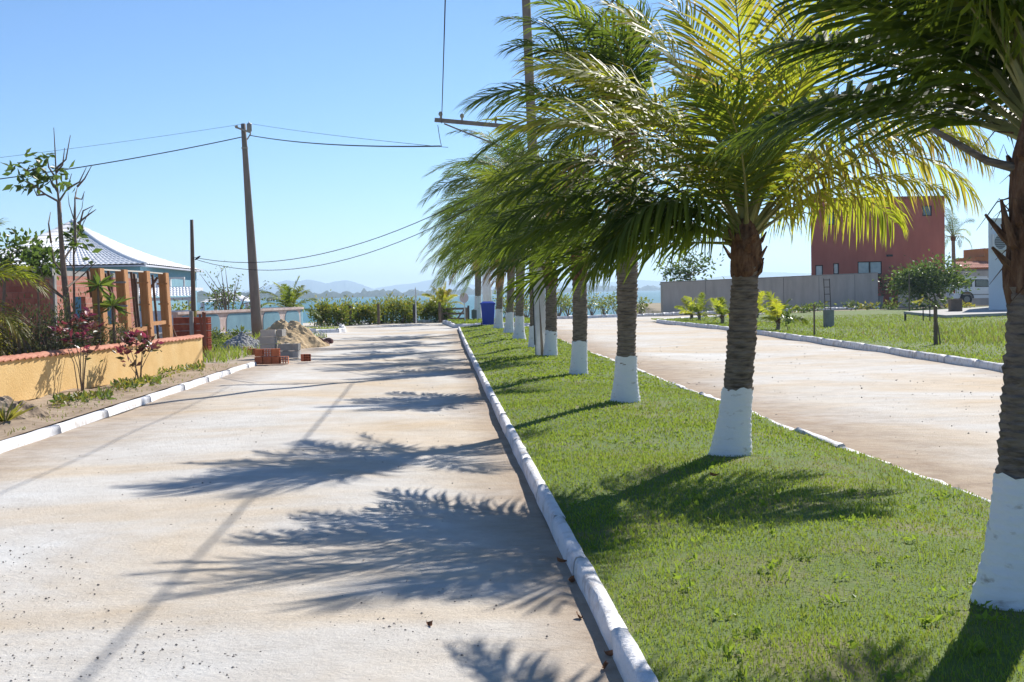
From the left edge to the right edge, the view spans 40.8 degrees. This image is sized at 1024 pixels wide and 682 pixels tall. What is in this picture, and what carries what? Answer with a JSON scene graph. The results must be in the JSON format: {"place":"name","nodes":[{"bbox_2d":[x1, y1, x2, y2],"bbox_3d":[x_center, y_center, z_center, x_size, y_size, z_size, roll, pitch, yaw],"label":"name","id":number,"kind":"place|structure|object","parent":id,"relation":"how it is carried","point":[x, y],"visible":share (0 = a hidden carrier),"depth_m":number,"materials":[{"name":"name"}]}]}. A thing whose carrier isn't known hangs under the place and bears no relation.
{"place":"outdoors","nodes":[
{"label":"outdoors","id":0,"kind":"place"},
{"bbox_2d":[0,267,139,354],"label":"unfinished house","id":1,"kind":"structure","parent":0,"point":[14,291],"depth_m":42.00,"materials":[{"name":"brick"}]},
{"bbox_2d":[0,334,254,439],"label":"verge","id":2,"kind":"structure","parent":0,"point":[6,426],"depth_m":21.12,"materials":[{"name":"sand"}]},
{"bbox_2d":[0,398,37,421],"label":"spiky plant","id":3,"kind":"object","parent":2,"relation":"on","point":[14,413],"visible":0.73,"depth_m":17.47,"materials":[{"name":"green plant"}]},
{"bbox_2d":[0,218,54,355],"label":"garden palm","id":4,"kind":"object","parent":2,"relation":"on","point":[11,323],"visible":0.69,"depth_m":25.02,"materials":[{"name":"green plant"}]},
{"bbox_2d":[0,227,58,328],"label":"tree","id":5,"kind":"object","parent":2,"relation":"on","point":[24,256],"visible":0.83,"depth_m":30.92,"materials":[{"name":"green plant"}]},
{"bbox_2d":[0,396,63,435],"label":"earth heap","id":6,"kind":"object","parent":2,"relation":"on","point":[35,412],"visible":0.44,"depth_m":18.14,"materials":[{"name":"sand"}]},
{"bbox_2d":[0,293,69,354],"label":"dry bush","id":7,"kind":"object","parent":2,"relation":"on","point":[14,344],"visible":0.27,"depth_m":25.42,"materials":[{"name":"green plant"}]},
{"bbox_2d":[18,238,68,346],"bbox_3d":[-10.879,-0.841,32.010,1.212,3.198,1.495,-1,2,0],"label":"tree","id":8,"kind":"object","parent":2,"relation":"on","point":[46,260],"visible":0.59,"depth_m":31.96,"materials":[{"name":"green plant"}]},
{"bbox_2d":[0,128,101,342],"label":"slender tree","id":9,"kind":"object","parent":2,"relation":"on","point":[75,230],"visible":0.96,"depth_m":26.39,"materials":[{"name":"green plant"}]},
{"bbox_2d":[0,294,103,361],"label":"dry bush","id":10,"kind":"object","parent":2,"relation":"on","point":[46,344],"visible":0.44,"depth_m":24.95,"materials":[{"name":"green plant"}]},
{"bbox_2d":[20,288,102,350],"bbox_3d":[-8.465,-0.032,25.863,1.734,1.933,1.298,-1,2,0],"label":"dry bush","id":11,"kind":"object","parent":2,"relation":"on","point":[61,318],"visible":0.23,"depth_m":25.79,"materials":[{"name":"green plant"}]},
{"bbox_2d":[48,307,105,390],"bbox_3d":[-7.384,0.152,23.447,1.061,1.479,0.653,0,2,30],"label":"maroon shrub","id":12,"kind":"object","parent":2,"relation":"on","point":[86,319],"visible":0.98,"depth_m":23.36,"materials":[{"name":"red plant"}]},
{"bbox_2d":[58,192,96,347],"bbox_3d":[-8.684,-1.074,27.459,0.767,3.806,0.627,0,2,27],"label":"bare sapling","id":13,"kind":"object","parent":2,"relation":"on","point":[74,273],"visible":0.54,"depth_m":27.45,"materials":[{"name":"brown plant"}]},
{"bbox_2d":[48,386,115,408],"bbox_3d":[-6.645,0.864,21.334,0.986,0.262,3.026,-2,2,-17],"label":"creeping plant","id":14,"kind":"object","parent":2,"relation":"on","point":[61,398],"visible":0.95,"depth_m":21.04,"materials":[{"name":"green plant"}]},
{"bbox_2d":[42,292,126,348],"bbox_3d":[-8.117,-0.032,26.576,1.768,1.881,1.495,-1,2,0],"label":"dry bush","id":15,"kind":"object","parent":2,"relation":"on","point":[94,342],"visible":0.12,"depth_m":26.45,"materials":[{"name":"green plant"}]},
{"bbox_2d":[74,270,118,342],"bbox_3d":[-7.937,-0.257,26.326,0.720,2.229,0.754,-3,3,-44],"label":"rosette plant","id":16,"kind":"object","parent":2,"relation":"on","point":[98,282],"visible":0.9,"depth_m":26.35,"materials":[{"name":"green plant"}]},
{"bbox_2d":[88,268,108,344],"bbox_3d":[-8.065,-0.295,26.989,0.328,2.259,0.373,-1,2,0],"label":"column formwork","id":17,"kind":"object","parent":2,"relation":"on","point":[101,274],"depth_m":26.82,"materials":[{"name":"wood"}]},
{"bbox_2d":[0,334,203,400],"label":"garden wall","id":18,"kind":"structure","parent":2,"relation":"on","point":[26,376],"depth_m":24.13,"materials":[{"name":"paint"}]},
{"bbox_2d":[93,293,134,343],"bbox_3d":[-7.762,-0.065,26.788,0.752,1.805,0.737,-1,2,12],"label":"rosette plant","id":19,"kind":"object","parent":2,"relation":"on","point":[108,303],"visible":0.87,"depth_m":26.77,"materials":[{"name":"green plant"}]},
{"bbox_2d":[91,311,147,343],"bbox_3d":[-8.136,0.038,28.078,1.321,1.619,1.372,0,2,23],"label":"dry bush","id":20,"kind":"object","parent":2,"relation":"on","point":[118,331],"visible":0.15,"depth_m":27.99,"materials":[{"name":"green plant"}]},
{"bbox_2d":[113,269,131,340],"bbox_3d":[-8.297,-0.390,29.487,0.328,2.278,0.373,-1,2,0],"label":"column formwork","id":21,"kind":"object","parent":2,"relation":"on","point":[121,282],"depth_m":29.32,"materials":[{"name":"wood"}]},
{"bbox_2d":[130,272,137,327],"bbox_3d":[-8.611,-0.473,31.497,0.197,2.208,0.050,-1,2,0],"label":"timber prop","id":22,"kind":"object","parent":2,"relation":"on","point":[133,299],"visible":0.64,"depth_m":31.46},
{"bbox_2d":[109,374,162,391],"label":"creeping plant","id":23,"kind":"object","parent":2,"relation":"on","point":[130,382],"visible":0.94,"depth_m":24.33,"materials":[{"name":"green plant"}]},
{"bbox_2d":[112,329,164,378],"bbox_3d":[-6.929,0.287,25.297,1.008,1.061,0.726,0,2,20],"label":"maroon shrub","id":24,"kind":"object","parent":2,"relation":"on","point":[131,337],"visible":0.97,"depth_m":25.31,"materials":[{"name":"red plant"}]},
{"bbox_2d":[137,271,154,339],"bbox_3d":[-8.478,-0.483,31.985,0.328,2.292,0.373,-1,2,0],"label":"column formwork","id":25,"kind":"object","parent":2,"relation":"on","point":[144,282],"depth_m":31.82,"materials":[{"name":"wood"}]},
{"bbox_2d":[151,275,159,338],"bbox_3d":[-8.785,-0.561,33.996,0.191,2.155,0.050,-1,2,0],"label":"timber prop","id":26,"kind":"object","parent":2,"relation":"on","point":[155,306],"visible":0.64,"depth_m":33.96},
{"bbox_2d":[157,273,172,337],"bbox_3d":[-8.666,-0.566,34.483,0.328,2.284,0.373,-1,2,0],"label":"column formwork","id":27,"kind":"object","parent":2,"relation":"on","point":[165,301],"depth_m":34.32,"materials":[{"name":"wood"}]},
{"bbox_2d":[4,325,338,435],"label":"verge grass","id":28,"kind":"structure","parent":2,"relation":"on","point":[218,356],"depth_m":35.64,"materials":[{"name":"plant"}]},
{"bbox_2d":[158,359,204,377],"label":"creeping plant","id":29,"kind":"object","parent":2,"relation":"on","point":[193,366],"visible":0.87,"depth_m":28.75,"materials":[{"name":"green plant"}]},
{"bbox_2d":[173,317,211,356],"bbox_3d":[-8.846,-0.094,38.114,0.974,1.126,0.430,-1,2,0],"label":"brick stack","id":30,"kind":"object","parent":2,"relation":"on","point":[181,326],"visible":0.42,"depth_m":37.91,"materials":[{"name":"brick"}]},
{"bbox_2d":[190,220,196,316],"bbox_3d":[-11.601,-2.160,49.947,0.250,4.473,0.238,-1,2,0],"label":"service post","id":31,"kind":"object","parent":2,"relation":"on","point":[193,293],"visible":0.6,"depth_m":49.87,"materials":[{"name":"brown wood"}]},
{"bbox_2d":[220,331,259,350],"bbox_3d":[-8.324,0.152,42.591,1.656,0.913,1.840,-1,2,0],"label":"gravel heap","id":32,"kind":"object","parent":2,"relation":"on","point":[240,338],"visible":0.42,"depth_m":42.27,"materials":[{"name":"gravel"}]},
{"bbox_2d":[235,121,262,336],"bbox_3d":[-10.368,-4.362,54.289,0.891,8.531,0.450,-1,2,0],"label":"utility pole","id":33,"kind":"object","parent":2,"relation":"on","point":[256,316],"visible":0.97,"depth_m":54.17,"materials":[{"name":"wood"}]},
{"bbox_2d":[0,137,240,178],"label":"power cable","id":34,"kind":"object","parent":33,"relation":"attached to","point":[136,157],"visible":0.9,"depth_m":51.67,"materials":[{"name":"rubber"}]},
{"bbox_2d":[250,135,440,146],"bbox_3d":[-5.990,-6.292,42.915,0.031,2.999,24.187,-2,2,-21],"label":"power cable","id":35,"kind":"object","parent":33,"relation":"attached to","point":[350,145],"visible":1,"depth_m":39.06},
{"bbox_2d":[241,280,374,293],"bbox_3d":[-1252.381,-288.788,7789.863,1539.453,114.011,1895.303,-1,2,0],"label":"hills","id":36,"kind":"structure","parent":0,"point":[318,287],"depth_m":7539.96,"materials":[{"name":"blue plant"}]},
{"bbox_2d":[197,290,660,322],"bbox_3d":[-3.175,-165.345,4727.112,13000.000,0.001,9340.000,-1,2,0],"label":"sea","id":37,"kind":"structure","parent":0,"point":[654,295],"depth_m":743.69,"materials":[{"name":"liquid"}]},
{"bbox_2d":[197,284,660,302],"bbox_3d":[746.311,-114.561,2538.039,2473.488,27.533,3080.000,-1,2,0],"label":"shore","id":38,"kind":"structure","parent":0,"point":[201,297],"depth_m":2261.29,"materials":[{"name":"liquid"}]},
{"bbox_2d":[448,317,529,323],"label":"island grass","id":39,"kind":"structure","parent":0,"point":[471,321],"depth_m":70.06,"materials":[{"name":"plant"}]},
{"bbox_2d":[0,303,988,440],"bbox_3d":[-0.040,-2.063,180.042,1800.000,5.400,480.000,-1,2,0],"label":"ground","id":40,"kind":"structure","parent":0,"point":[653,308],"depth_m":96.01,"materials":[{"name":"sand"}]},
{"bbox_2d":[0,219,203,325],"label":"blue house","id":41,"kind":"structure","parent":40,"relation":"on","point":[113,254],"depth_m":95.35,"materials":[{"name":"white tile"}]},
{"bbox_2d":[0,362,256,453],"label":"verge kerb","id":42,"kind":"structure","parent":40,"relation":"on","point":[8,444],"depth_m":19.22,"materials":[{"name":"concrete"}]},
{"bbox_2d":[139,310,190,333],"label":"boundary wall","id":43,"kind":"structure","parent":40,"relation":"on","point":[159,318],"depth_m":79.99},
{"bbox_2d":[201,283,241,310],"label":"garden tree","id":44,"kind":"object","parent":40,"relation":"on","point":[220,296],"visible":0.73,"depth_m":75.73,"materials":[{"name":"green plant"}]},
{"bbox_2d":[200,291,249,310],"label":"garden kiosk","id":45,"kind":"object","parent":40,"relation":"on","point":[241,297],"visible":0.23,"depth_m":81.27,"materials":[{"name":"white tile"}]},
{"bbox_2d":[195,260,271,309],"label":"bare shrub","id":46,"kind":"object","parent":40,"relation":"on","point":[225,307],"visible":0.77,"depth_m":73.94,"materials":[{"name":"brown plant"}]},
{"bbox_2d":[172,307,303,336],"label":"arched wall","id":47,"kind":"structure","parent":40,"relation":"on","point":[227,319],"depth_m":59.98,"materials":[{"name":"paint"}]},
{"bbox_2d":[260,276,321,318],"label":"garden palm","id":48,"kind":"object","parent":40,"relation":"on","point":[288,299],"visible":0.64,"depth_m":70.69,"materials":[{"name":"green plant"}]},
{"bbox_2d":[306,290,333,325],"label":"hedge shrub","id":49,"kind":"object","parent":40,"relation":"on","point":[311,315],"visible":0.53,"depth_m":74.29,"materials":[{"name":"green plant"}]},
{"bbox_2d":[313,298,341,325],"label":"hedge shrub","id":50,"kind":"object","parent":40,"relation":"on","point":[322,314],"visible":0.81,"depth_m":73.79,"materials":[{"name":"green plant"}]},
{"bbox_2d":[321,297,354,325],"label":"hedge shrub","id":51,"kind":"object","parent":40,"relation":"on","point":[339,313],"visible":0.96,"depth_m":73.33,"materials":[{"name":"green plant"}]},
{"bbox_2d":[334,295,362,325],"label":"hedge shrub","id":52,"kind":"object","parent":40,"relation":"on","point":[355,313],"visible":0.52,"depth_m":74.44,"materials":[{"name":"green plant"}]},
{"bbox_2d":[355,299,383,324],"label":"hedge shrub","id":53,"kind":"object","parent":40,"relation":"on","point":[370,312],"visible":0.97,"depth_m":74.93,"materials":[{"name":"green plant"}]},
{"bbox_2d":[370,297,395,323],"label":"hedge shrub","id":54,"kind":"object","parent":40,"relation":"on","point":[384,314],"visible":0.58,"depth_m":76.12,"materials":[{"name":"green plant"}]},
{"bbox_2d":[381,291,406,322],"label":"hedge shrub","id":55,"kind":"object","parent":40,"relation":"on","point":[390,300],"visible":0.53,"depth_m":77.26,"materials":[{"name":"green plant"}]},
{"bbox_2d":[387,294,418,322],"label":"hedge shrub","id":56,"kind":"object","parent":40,"relation":"on","point":[404,311],"visible":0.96,"depth_m":76.67,"materials":[{"name":"green plant"}]},
{"bbox_2d":[419,293,447,321],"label":"hedge shrub","id":57,"kind":"object","parent":40,"relation":"on","point":[430,306],"visible":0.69,"depth_m":78.19,"materials":[{"name":"green plant"}]},
{"bbox_2d":[421,283,463,305],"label":"hedge palm","id":58,"kind":"object","parent":40,"relation":"on","point":[446,293],"visible":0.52,"depth_m":80.04,"materials":[{"name":"green plant"}]},
{"bbox_2d":[428,298,458,322],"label":"hedge shrub","id":59,"kind":"object","parent":40,"relation":"on","point":[444,306],"visible":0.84,"depth_m":77.63,"materials":[{"name":"green plant"}]},
{"bbox_2d":[652,249,724,284],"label":"tree","id":60,"kind":"object","parent":40,"relation":"on","point":[687,273],"visible":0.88,"depth_m":95.82,"materials":[{"name":"green plant"}]},
{"bbox_2d":[557,306,879,318],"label":"shore kerb","id":61,"kind":"structure","parent":40,"relation":"on","point":[656,314],"depth_m":84.17,"materials":[{"name":"concrete"}]},
{"bbox_2d":[945,207,975,270],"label":"garden palm","id":62,"kind":"object","parent":40,"relation":"on","point":[953,233],"visible":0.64,"depth_m":115.68,"materials":[{"name":"green plant"}]},
{"bbox_2d":[944,276,988,303],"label":"parked car","id":63,"kind":"object","parent":40,"relation":"on","point":[981,283],"visible":0.41,"depth_m":97.97,"materials":[{"name":"white paint"}]},
{"bbox_2d":[988,218,1006,309],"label":"white building","id":64,"kind":"structure","parent":40,"relation":"on","point":[997,300],"depth_m":69.93,"materials":[{"name":"paint"}]},
{"bbox_2d":[992,234,1005,249],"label":"air conditioner","id":65,"kind":"object","parent":64,"relation":"attached to","point":[998,243],"visible":0.48,"depth_m":69.52,"materials":[{"name":"white paint"}]},
{"bbox_2d":[0,315,1003,681],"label":"road","id":66,"kind":"structure","parent":0,"point":[476,533],"depth_m":10.65,"materials":[{"name":"concrete"}]},
{"bbox_2d":[159,324,345,337],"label":"corner kerb","id":67,"kind":"structure","parent":66,"relation":"on","point":[341,328],"depth_m":60.13,"materials":[{"name":"concrete"}]},
{"bbox_2d":[257,319,329,348],"bbox_3d":[-7.197,-0.102,44.184,3.105,1.244,3.450,-1,2,0],"label":"sand heap","id":68,"kind":"object","parent":66,"relation":"on","point":[298,332],"visible":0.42,"depth_m":43.72,"materials":[{"name":"sand"}]},
{"bbox_2d":[441,307,467,321],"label":"wooden gate","id":69,"kind":"structure","parent":66,"relation":"on","point":[449,314],"depth_m":77.44,"materials":[{"name":"brown wood"}]},
{"bbox_2d":[442,320,529,327],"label":"island kerb","id":70,"kind":"structure","parent":66,"relation":"on","point":[449,323],"depth_m":65.19,"materials":[{"name":"concrete"}]},
{"bbox_2d":[0,346,1002,681],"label":"loose stones","id":71,"kind":"object","parent":66,"relation":"on","point":[302,584],"visible":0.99,"depth_m":7.10,"materials":[{"name":"stone"}]},
{"bbox_2d":[458,327,657,681],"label":"median kerb","id":72,"kind":"structure","parent":66,"relation":"on","point":[631,663],"depth_m":7.78,"materials":[{"name":"concrete"}]},
{"bbox_2d":[527,325,990,502],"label":"median kerb far side","id":73,"kind":"structure","parent":66,"relation":"on","point":[836,444],"depth_m":14.71,"materials":[{"name":"concrete"}]},
{"bbox_2d":[656,313,1003,371],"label":"lot kerb","id":74,"kind":"structure","parent":66,"relation":"on","point":[963,361],"depth_m":34.19,"materials":[{"name":"concrete"}]},
{"bbox_2d":[0,0,1015,293],"label":"sky","id":75,"kind":"structure","parent":0,"point":[94,72],"materials":[{"name":"blue"}]},
{"bbox_2d":[375,272,810,292],"bbox_3d":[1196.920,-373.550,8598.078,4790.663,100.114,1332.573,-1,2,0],"label":"hills beyond road","id":76,"kind":"structure","parent":0,"point":[424,286],"depth_m":8465.02,"materials":[{"name":"plant"}]},
{"bbox_2d":[460,324,1023,681],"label":"median lawn","id":77,"kind":"structure","parent":0,"point":[828,583],"depth_m":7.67,"materials":[{"name":"plant"}]},
{"bbox_2d":[420,171,507,327],"bbox_3d":[-1.273,-3.836,56.213,5.126,6.778,4.896,-1,2,0],"label":"palm tree","id":78,"kind":"object","parent":77,"relation":"on","point":[498,322],"visible":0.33,"depth_m":56.17,"materials":[{"name":"green plant"}]},
{"bbox_2d":[419,150,514,332],"bbox_3d":[-0.662,-3.578,49.180,5.066,6.770,4.793,-2,2,-28],"label":"palm tree","id":79,"kind":"object","parent":77,"relation":"on","point":[509,325],"visible":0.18,"depth_m":49.12,"materials":[{"name":"green plant"}]},
{"bbox_2d":[418,128,538,338],"bbox_3d":[-0.560,-3.353,42.444,4.878,6.794,4.529,-1,2,0],"label":"palm tree","id":80,"kind":"object","parent":77,"relation":"on","point":[519,331],"visible":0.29,"depth_m":42.54,"materials":[{"name":"green plant"}]},
{"bbox_2d":[432,144,542,346],"bbox_3d":[-0.042,-2.535,36.187,4.234,5.597,4.236,-1,2,0],"label":"palm tree","id":81,"kind":"object","parent":77,"relation":"on","point":[531,326],"visible":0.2,"depth_m":36.02,"materials":[{"name":"green plant"}]},
{"bbox_2d":[480,301,495,324],"bbox_3d":[-1.071,-1.210,61.587,0.690,1.128,0.800,-1,2,0],"label":"wheelie bin","id":82,"kind":"object","parent":77,"relation":"on","point":[488,310],"visible":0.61,"depth_m":61.26,"materials":[{"name":"blue plastic"}]},
{"bbox_2d":[434,0,545,354],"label":"utility pole","id":83,"kind":"object","parent":77,"relation":"on","point":[539,313],"visible":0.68,"depth_m":31.86,"materials":[{"name":"concrete"}]},
{"bbox_2d":[194,184,494,262],"bbox_3d":[-5.503,-3.451,40.956,0.020,1.963,21.664,-3,2,-34],"label":"power cable","id":84,"kind":"object","parent":83,"relation":"attached to","point":[349,246],"visible":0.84,"depth_m":39.70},
{"bbox_2d":[193,174,527,270],"bbox_3d":[-5.494,-3.221,40.965,0.018,2.066,21.672,-3,2,-34],"label":"power cable","id":85,"kind":"object","parent":83,"relation":"attached to","point":[362,254],"visible":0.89,"depth_m":39.11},
{"bbox_2d":[446,179,591,355],"bbox_3d":[0.271,-1.684,31.585,3.654,4.202,3.942,-1,2,0],"label":"palm tree","id":86,"kind":"object","parent":77,"relation":"on","point":[550,344],"visible":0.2,"depth_m":31.48,"materials":[{"name":"green plant"}]},
{"bbox_2d":[458,143,605,374],"bbox_3d":[0.843,-1.502,24.605,3.643,4.309,3.674,-1,2,0],"label":"palm tree","id":87,"kind":"object","parent":77,"relation":"on","point":[578,361],"visible":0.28,"depth_m":24.45,"materials":[{"name":"green plant"}]},
{"bbox_2d":[455,0,733,402],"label":"palm tree","id":88,"kind":"object","parent":77,"relation":"on","point":[604,48],"visible":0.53,"depth_m":17.95,"materials":[{"name":"green plant"}]},
{"bbox_2d":[463,0,1003,456],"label":"palm tree","id":89,"kind":"object","parent":77,"relation":"on","point":[648,217],"visible":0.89,"depth_m":12.19,"materials":[{"name":"green plant"}]},
{"bbox_2d":[700,0,1023,611],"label":"palm tree","id":90,"kind":"object","parent":77,"relation":"on","point":[981,41],"visible":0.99,"depth_m":6.75,"materials":[{"name":"green plant"}]},
{"bbox_2d":[660,272,877,312],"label":"grey wall","id":91,"kind":"structure","parent":0,"point":[862,288],"depth_m":94.91,"materials":[{"name":"concrete"}]},
{"bbox_2d":[651,306,1006,362],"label":"lot lawn","id":92,"kind":"structure","parent":0,"point":[866,312],"depth_m":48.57,"materials":[{"name":"plant"}]},
{"bbox_2d":[674,298,708,317],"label":"young palm","id":93,"kind":"object","parent":92,"relation":"on","point":[685,301],"visible":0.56,"depth_m":68.20,"materials":[{"name":"green plant"}]},
{"bbox_2d":[679,292,710,319],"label":"young palm","id":94,"kind":"object","parent":92,"relation":"on","point":[697,307],"visible":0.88,"depth_m":65.22,"materials":[{"name":"green plant"}]},
{"bbox_2d":[702,296,729,322],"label":"young palm","id":95,"kind":"object","parent":92,"relation":"on","point":[720,308],"visible":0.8,"depth_m":58.56,"materials":[{"name":"green plant"}]},
{"bbox_2d":[757,290,809,329],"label":"young palm","id":96,"kind":"object","parent":92,"relation":"on","point":[776,312],"visible":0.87,"depth_m":48.47,"materials":[{"name":"green plant"}]},
{"bbox_2d":[823,310,833,326],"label":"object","id":97,"kind":"object","parent":92,"relation":"on","point":[828,317],"visible":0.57,"depth_m":50.20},
{"bbox_2d":[872,249,979,308],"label":"tree","id":98,"kind":"object","parent":92,"relation":"on","point":[923,282],"visible":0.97,"depth_m":83.05,"materials":[{"name":"green plant"}]},
{"bbox_2d":[912,295,946,343],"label":"sapling","id":99,"kind":"object","parent":92,"relation":"on","point":[920,301],"visible":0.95,"depth_m":34.07,"materials":[{"name":"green plant"}]},
{"bbox_2d":[933,307,937,344],"bbox_3d":[10.515,-0.340,34.171,0.104,1.020,0.107,-1,2,0],"label":"stake","id":100,"kind":"object","parent":92,"relation":"on","point":[935,335],"visible":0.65,"depth_m":34.14,"materials":[{"name":"brown wood"}]},
{"bbox_2d":[904,307,1006,317],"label":"terrace","id":101,"kind":"structure","parent":92,"relation":"on","point":[972,312],"depth_m":65.08,"materials":[{"name":"concrete"}]},
{"bbox_2d":[947,299,962,310],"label":"stone planter","id":102,"kind":"object","parent":101,"relation":"on","point":[954,304],"visible":0.93,"depth_m":68.02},
{"bbox_2d":[811,196,944,306],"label":"red house","id":103,"kind":"structure","parent":0,"point":[839,254],"depth_m":104.82,"materials":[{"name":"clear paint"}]},
{"bbox_2d":[858,261,881,273],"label":"window","id":104,"kind":"structure","parent":103,"relation":"in","point":[867,266],"depth_m":104.95,"materials":[{"name":"glass"}]},
{"bbox_2d":[898,271,988,306],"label":"grey wall","id":105,"kind":"structure","parent":0,"point":[980,301],"depth_m":103.39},
{"bbox_2d":[956,248,988,270],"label":"orange house","id":106,"kind":"structure","parent":0,"point":[978,259],"depth_m":125.12,"materials":[{"name":"brick"}]},
{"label":"island lawn","id":107,"kind":"structure","parent":0,"visible":0},
{"bbox_2d":[416,206,496,319],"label":"palm tree","id":108,"kind":"object","parent":107,"relation":"on","point":[477,305],"visible":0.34,"depth_m":75.67,"materials":[{"name":"green plant"}]},
{"bbox_2d":[482,261,491,300],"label":"white post","id":109,"kind":"object","parent":107,"relation":"on","point":[486,291],"visible":0.08,"depth_m":67.00,"materials":[{"name":"paint"}]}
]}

